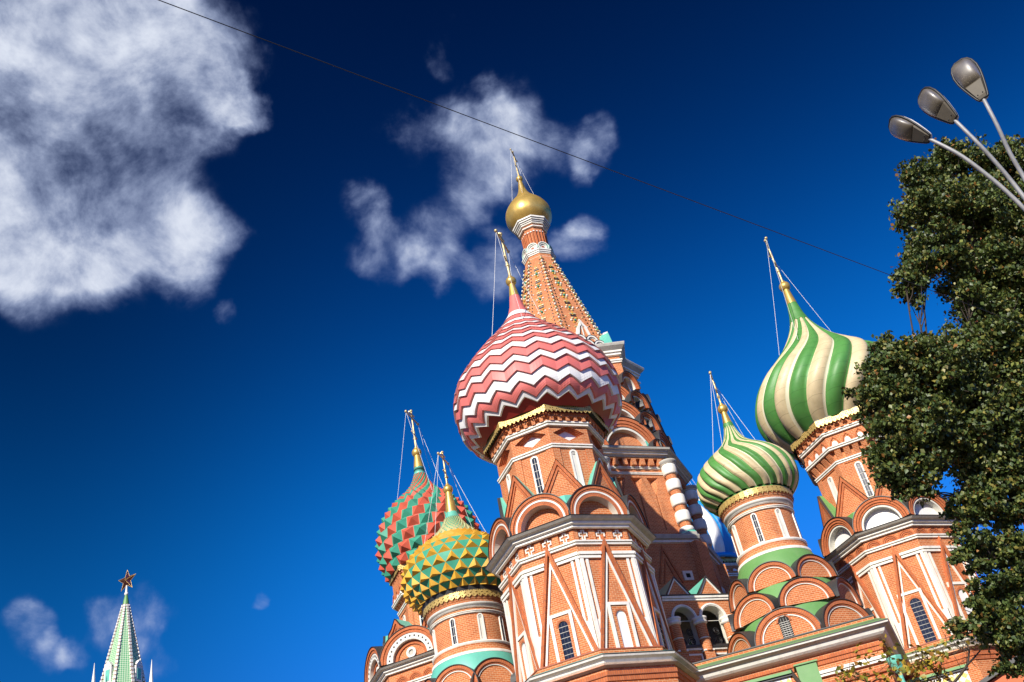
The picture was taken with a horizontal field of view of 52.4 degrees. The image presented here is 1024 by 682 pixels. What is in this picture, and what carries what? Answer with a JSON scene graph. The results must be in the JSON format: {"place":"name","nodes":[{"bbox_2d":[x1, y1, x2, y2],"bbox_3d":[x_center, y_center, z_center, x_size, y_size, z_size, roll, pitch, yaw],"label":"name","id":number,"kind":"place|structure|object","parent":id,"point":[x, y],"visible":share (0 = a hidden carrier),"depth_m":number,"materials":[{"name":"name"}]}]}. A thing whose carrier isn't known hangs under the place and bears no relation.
{"place":"outdoors","nodes":[
{"label":"outdoors","id":0,"kind":"place"},
{"bbox_2d":[92,570,152,681],"bbox_3d":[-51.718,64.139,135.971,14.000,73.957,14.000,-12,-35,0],"label":"fortress tower","id":1,"kind":"structure","parent":0,"point":[123,662],"depth_m":148.09,"materials":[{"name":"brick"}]},
{"bbox_2d":[0,0,1023,681],"label":"sky","id":2,"kind":"structure","parent":0,"point":[234,263],"materials":[{"name":"blue"}]},
{"bbox_2d":[158,0,1022,324],"bbox_3d":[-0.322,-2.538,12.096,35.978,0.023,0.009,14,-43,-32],"label":"overhead cable","id":3,"kind":"object","parent":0,"point":[542,144],"visible":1,"depth_m":12.45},
{"bbox_2d":[364,149,1014,681],"bbox_3d":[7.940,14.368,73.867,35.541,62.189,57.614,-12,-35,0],"label":"cathedral","id":4,"kind":"structure","parent":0,"point":[610,547],"depth_m":50.26,"materials":[{"name":"brick"}]},
{"bbox_2d":[829,626,998,681],"bbox_3d":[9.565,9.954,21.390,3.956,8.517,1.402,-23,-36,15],"label":"young tree","id":5,"kind":"object","parent":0,"point":[927,663],"visible":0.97,"depth_m":23.25,"materials":[{"name":"green plant"}]},
{"bbox_2d":[841,130,1023,681],"bbox_3d":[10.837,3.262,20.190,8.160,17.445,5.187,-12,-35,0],"label":"leafy tree","id":6,"kind":"object","parent":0,"point":[960,408],"visible":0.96,"depth_m":20.08,"materials":[{"name":"green plant"}]},
{"bbox_2d":[888,57,1023,210],"bbox_3d":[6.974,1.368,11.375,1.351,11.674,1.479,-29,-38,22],"label":"street lamp","id":7,"kind":"object","parent":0,"point":[968,77],"visible":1,"depth_m":13.90,"materials":[{"name":"metal"}]},
{"bbox_2d":[979,656,1023,681],"bbox_3d":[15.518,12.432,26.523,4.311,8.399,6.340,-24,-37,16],"label":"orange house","id":8,"kind":"structure","parent":0,"point":[999,678],"depth_m":26.59,"materials":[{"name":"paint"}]}
]}

